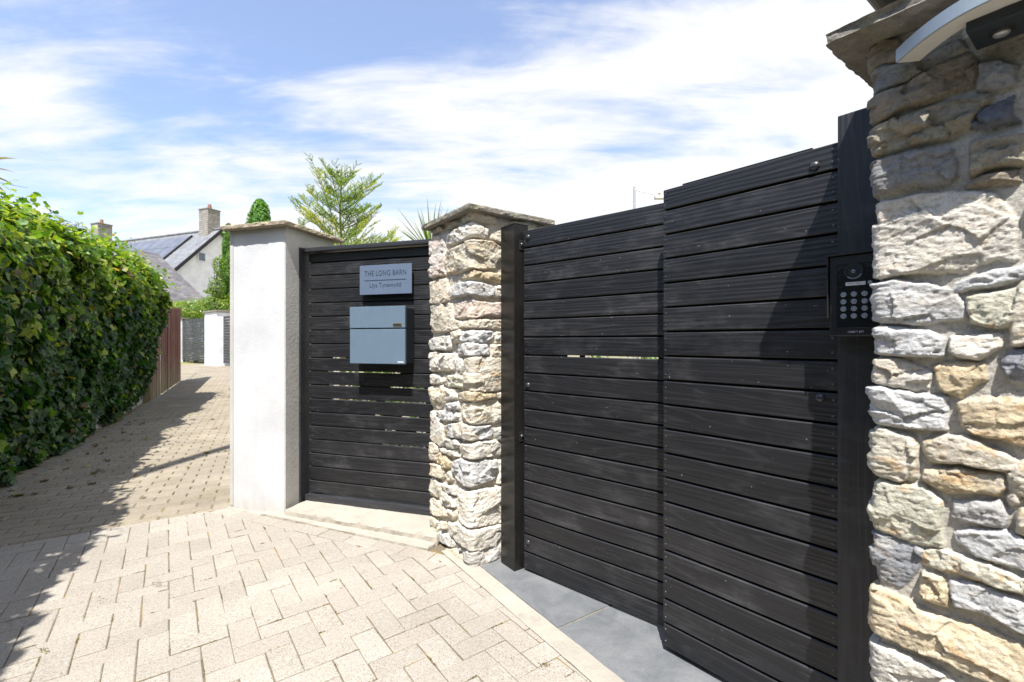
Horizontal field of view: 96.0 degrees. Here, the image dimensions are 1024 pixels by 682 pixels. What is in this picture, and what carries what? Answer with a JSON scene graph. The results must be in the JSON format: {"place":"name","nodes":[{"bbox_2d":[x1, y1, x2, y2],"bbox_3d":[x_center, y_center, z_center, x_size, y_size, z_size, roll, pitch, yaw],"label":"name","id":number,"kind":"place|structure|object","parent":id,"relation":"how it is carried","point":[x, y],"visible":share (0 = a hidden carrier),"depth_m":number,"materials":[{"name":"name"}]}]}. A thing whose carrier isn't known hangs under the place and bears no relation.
{"place":"outdoors","nodes":[
{"label":"outdoors","id":0,"kind":"place"},
{"bbox_2d":[0,362,425,546],"bbox_3d":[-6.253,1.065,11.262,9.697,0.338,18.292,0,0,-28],"label":"lane paving","id":1,"kind":"structure","parent":0,"point":[202,389],"depth_m":4.21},
{"bbox_2d":[0,373,196,499],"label":"kerb","id":2,"kind":"structure","parent":1,"relation":"on","point":[38,473],"depth_m":4.92,"materials":[{"name":"concrete"}]},
{"bbox_2d":[0,410,225,517],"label":"fallen leaves","id":3,"kind":"object","parent":1,"relation":"on","point":[88,465],"visible":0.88,"depth_m":4.39,"materials":[{"name":"brown plant"}]},
{"bbox_2d":[144,308,180,401],"bbox_3d":[-7.737,0.151,10.301,0.116,2.003,3.598,0,0,-28],"label":"board fence","id":4,"kind":"object","parent":1,"relation":"on","point":[166,376],"visible":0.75,"depth_m":10.32,"materials":[{"name":"brown wood"}]},
{"bbox_2d":[182,318,204,362],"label":"slatted gate","id":5,"kind":"structure","parent":1,"relation":"on","point":[194,330],"depth_m":18.91,"materials":[{"name":"grey wood"}]},
{"bbox_2d":[223,316,229,362],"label":"slatted gate","id":6,"kind":"structure","parent":1,"relation":"on","point":[226,339],"depth_m":16.59,"materials":[{"name":"grey wood"}]},
{"bbox_2d":[288,153,402,399],"bbox_3d":[-2.555,-0.805,6.979,1.822,4.011,1.614,0,0,25],"label":"fir tree","id":7,"kind":"object","parent":1,"relation":"on","point":[360,219],"visible":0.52,"depth_m":6.84,"materials":[{"name":"green plant"}]},
{"bbox_2d":[335,357,423,446],"bbox_3d":[-1.278,0.571,4.705,1.248,1.359,1.005,0,0,0],"label":"garden shrub","id":8,"kind":"object","parent":1,"relation":"on","point":[385,401],"visible":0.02,"depth_m":4.60,"materials":[{"name":"green plant"}]},
{"bbox_2d":[395,200,447,240],"bbox_3d":[-0.740,-0.035,4.280,0.931,2.532,0.888,0,0,0],"label":"cordyline palm","id":9,"kind":"object","parent":1,"relation":"on","point":[427,235],"visible":0.19,"depth_m":4.21,"materials":[{"name":"green plant"}]},
{"bbox_2d":[0,508,590,681],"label":"driveway paving","id":10,"kind":"structure","parent":0,"point":[233,611],"depth_m":2.05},
{"bbox_2d":[4,514,572,681],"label":"moss","id":11,"kind":"object","parent":10,"relation":"on","point":[78,638],"visible":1,"depth_m":1.98,"materials":[{"name":"green plant"}]},
{"bbox_2d":[441,549,624,681],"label":"mortar edging","id":12,"kind":"object","parent":10,"relation":"on","point":[585,663],"visible":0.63,"depth_m":1.93,"materials":[{"name":"concrete"}]},
{"bbox_2d":[226,506,425,550],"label":"pavement","id":13,"kind":"structure","parent":0,"point":[250,511],"depth_m":3.24,"materials":[{"name":"concrete"}]},
{"bbox_2d":[220,220,344,512],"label":"rendered pillar","id":14,"kind":"structure","parent":13,"relation":"on","point":[264,366],"depth_m":3.24,"materials":[{"name":"paint"}]},
{"bbox_2d":[299,247,309,502],"bbox_3d":[-1.518,0.243,3.339,0.047,1.823,0.096,0,0,17],"label":"gate post","id":15,"kind":"object","parent":14,"relation":"attached to","point":[304,370],"visible":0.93,"depth_m":3.32,"materials":[{"name":"metal"}]},
{"bbox_2d":[302,239,432,515],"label":"slatted gate","id":16,"kind":"structure","parent":15,"relation":"attached to","point":[353,455],"depth_m":3.20,"materials":[{"name":"wood"}]},
{"bbox_2d":[350,306,413,363],"bbox_3d":[-0.871,-0.039,3.088,0.418,0.377,0.126,0,0,17],"label":"letterbox","id":17,"kind":"object","parent":16,"relation":"attached to","point":[381,334],"visible":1,"depth_m":3.03,"materials":[{"name":"grey metal"}]},
{"bbox_2d":[350,329,405,363],"bbox_3d":[-0.885,0.036,3.042,0.418,0.228,0.018,0,0,17],"label":"door","id":18,"kind":"structure","parent":17,"relation":"in","point":[367,346],"depth_m":3.03,"materials":[{"name":"grey metal"}]},
{"bbox_2d":[360,263,411,294],"bbox_3d":[-0.849,-0.416,3.128,0.402,0.200,0.040,0,0,17],"label":"house sign","id":19,"kind":"object","parent":16,"relation":"attached to","point":[386,279],"visible":1,"depth_m":3.11,"materials":[{"name":"grey metal"}]},
{"bbox_2d":[284,493,440,545],"bbox_3d":[-0.922,1.183,3.137,1.195,0.080,0.526,0,0,18],"label":"doorstep","id":20,"kind":"object","parent":13,"relation":"on","point":[416,526],"visible":0.33,"depth_m":2.99,"materials":[{"name":"stone"}]},
{"bbox_2d":[188,355,657,361],"bbox_3d":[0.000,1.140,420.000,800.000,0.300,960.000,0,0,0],"label":"ground","id":21,"kind":"structure","parent":0,"point":[568,356],"depth_m":27.69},
{"bbox_2d":[0,157,14,191],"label":"cordyline palm","id":22,"kind":"object","parent":21,"relation":"on","point":[4,169],"visible":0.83,"depth_m":5.44,"materials":[{"name":"green plant"}]},
{"bbox_2d":[60,221,90,234],"bbox_3d":[-12.495,-1.067,12.992,1.923,4.634,1.089,0,0,0],"label":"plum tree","id":23,"kind":"object","parent":21,"relation":"on","point":[74,225],"visible":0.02,"depth_m":12.92,"materials":[{"name":"green plant"}]},
{"bbox_2d":[22,395,143,464],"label":"garden wall","id":24,"kind":"structure","parent":21,"relation":"on","point":[138,404],"depth_m":7.91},
{"bbox_2d":[0,179,178,487],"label":"ivy hedge","id":25,"kind":"object","parent":21,"relation":"on","point":[83,321],"visible":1,"depth_m":4.96,"materials":[{"name":"green plant"}]},
{"bbox_2d":[90,204,223,310],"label":"house","id":26,"kind":"structure","parent":21,"relation":"on","point":[189,256],"depth_m":29.71,"materials":[{"name":"stone"}]},
{"bbox_2d":[197,252,205,261],"bbox_3d":[-19.474,-5.280,28.963,0.060,0.600,0.520,0,0,22],"label":"window","id":27,"kind":"structure","parent":26,"relation":"in","point":[201,256],"depth_m":28.92,"materials":[{"name":"grey glass"}]},
{"bbox_2d":[115,247,204,358],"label":"outbuilding","id":28,"kind":"structure","parent":21,"relation":"on","point":[186,290],"depth_m":25.35,"materials":[{"name":"stone"}]},
{"bbox_2d":[170,300,194,343],"bbox_3d":[-16.143,-0.513,22.143,2.707,2.926,1.672,0,0,0],"label":"garden shrub","id":29,"kind":"object","parent":21,"relation":"on","point":[182,309],"visible":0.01,"depth_m":21.96,"materials":[{"name":"green plant"}]},
{"bbox_2d":[181,318,189,361],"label":"rendered wall","id":30,"kind":"structure","parent":21,"relation":"on","point":[181,339],"depth_m":19.91,"materials":[{"name":"paint"}]},
{"bbox_2d":[170,297,213,361],"bbox_3d":[-14.417,-0.527,21.146,2.551,2.954,1.628,0,0,0],"label":"garden shrub","id":31,"kind":"object","parent":21,"relation":"on","point":[189,305],"visible":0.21,"depth_m":20.86,"materials":[{"name":"green plant"}]},
{"bbox_2d":[190,294,229,348],"bbox_3d":[-12.322,-0.526,19.710,2.783,2.989,1.609,0,0,0],"label":"garden shrub","id":32,"kind":"object","parent":21,"relation":"on","point":[197,306],"visible":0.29,"depth_m":19.37,"materials":[{"name":"green plant"}]},
{"bbox_2d":[202,255,226,310],"bbox_3d":[-12.623,-1.367,19.587,0.942,4.634,0.942,0,0,44],"label":"climbing shrub","id":33,"kind":"object","parent":21,"relation":"on","point":[216,288],"visible":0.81,"depth_m":19.49,"materials":[{"name":"green plant"}]},
{"bbox_2d":[203,310,229,365],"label":"rendered pillar","id":34,"kind":"structure","parent":21,"relation":"on","point":[214,335],"depth_m":16.81,"materials":[{"name":"paint"}]},
{"bbox_2d":[219,223,230,309],"bbox_3d":[-12.579,-2.009,20.489,1.135,6.518,1.227,0,0,0],"label":"cypress tree","id":35,"kind":"object","parent":21,"relation":"on","point":[225,253],"visible":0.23,"depth_m":20.26,"materials":[{"name":"green plant"}]},
{"bbox_2d":[227,198,270,396],"bbox_3d":[-5.213,-0.850,9.494,1.110,4.200,1.102,0,0,-32],"label":"conifer tree","id":36,"kind":"object","parent":21,"relation":"on","point":[259,211],"visible":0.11,"depth_m":9.40,"materials":[{"name":"green plant"}]},
{"bbox_2d":[0,496,587,681],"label":"driveway joints","id":37,"kind":"object","parent":21,"relation":"on","point":[439,548],"visible":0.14,"depth_m":2.13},
{"bbox_2d":[261,511,435,550],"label":"step kerb","id":38,"kind":"structure","parent":37,"relation":"on","point":[405,541],"depth_m":2.85,"materials":[{"name":"concrete"}]},
{"bbox_2d":[421,203,554,566],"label":"stone pillar","id":39,"kind":"structure","parent":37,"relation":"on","point":[464,356],"depth_m":2.53,"materials":[{"name":"stone"}]},
{"bbox_2d":[479,558,612,631],"bbox_3d":[1.577,1.214,2.190,2.651,0.033,2.500,0,0,-33],"label":"slate bedding","id":40,"kind":"object","parent":37,"relation":"on","point":[566,624],"depth_m":2.04,"materials":[{"name":"grey concrete"}]},
{"bbox_2d":[480,559,728,681],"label":"slate paving","id":41,"kind":"structure","parent":40,"relation":"on","point":[625,645],"depth_m":1.91,"materials":[{"name":"stone"}]},
{"bbox_2d":[501,223,528,571],"bbox_3d":[0.016,0.294,2.460,0.094,1.812,0.140,0,0,-36],"label":"gate post","id":42,"kind":"object","parent":41,"relation":"on","point":[512,396],"visible":0.99,"depth_m":2.42,"materials":[{"name":"metal"}]},
{"bbox_2d":[524,203,665,625],"bbox_3d":[0.458,0.304,2.093,1.002,1.752,0.083,0,0,41],"label":"gate leaf","id":43,"kind":"object","parent":42,"relation":"attached to","point":[594,477],"visible":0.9,"depth_m":2.11,"materials":[{"name":"wood"}]},
{"bbox_2d":[838,108,879,681],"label":"gate post","id":44,"kind":"object","parent":41,"relation":"on","point":[857,355],"visible":0.51,"depth_m":1.30,"materials":[{"name":"black metal"}]},
{"bbox_2d":[663,142,837,681],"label":"gate leaf","id":45,"kind":"object","parent":44,"relation":"attached to","point":[750,503],"visible":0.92,"depth_m":1.53,"materials":[{"name":"wood"}]},
{"bbox_2d":[826,250,879,335],"bbox_3d":[0.938,-0.125,1.248,0.053,0.224,0.136,0,0,-40],"label":"intercom","id":46,"kind":"object","parent":44,"relation":"attached to","point":[850,279],"visible":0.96,"depth_m":1.25,"materials":[{"name":"black paint"}]},
{"bbox_2d":[867,0,896,10],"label":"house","id":47,"kind":"structure","parent":41,"relation":"on","point":[877,4],"depth_m":1.97,"materials":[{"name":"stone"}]},
{"bbox_2d":[826,0,1023,681],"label":"stone pillar","id":48,"kind":"structure","parent":41,"relation":"on","point":[945,454],"depth_m":1.00,"materials":[{"name":"stone"}]},
{"bbox_2d":[896,0,1023,62],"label":"wall lamp","id":49,"kind":"object","parent":48,"relation":"attached to","point":[985,23],"visible":1,"depth_m":0.90,"materials":[{"name":"silver metal"}]},
{"bbox_2d":[588,356,656,358],"bbox_3d":[1.222,0.565,4.242,1.195,1.370,0.960,0,0,-35],"label":"garden shrub","id":50,"kind":"object","parent":21,"relation":"on","point":[635,358],"visible":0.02,"depth_m":4.07,"materials":[{"name":"green plant"}]},
{"bbox_2d":[633,186,663,358],"bbox_3d":[3.478,-1.405,11.739,0.863,5.211,0.248,0,0,30],"label":"street lamp","id":51,"kind":"object","parent":21,"relation":"on","point":[658,197],"visible":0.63,"depth_m":11.91,"materials":[{"name":"metal"}]},
{"bbox_2d":[0,0,874,244],"label":"sky","id":52,"kind":"structure","parent":0,"point":[137,117],"materials":[{"name":"blue"}]}
]}

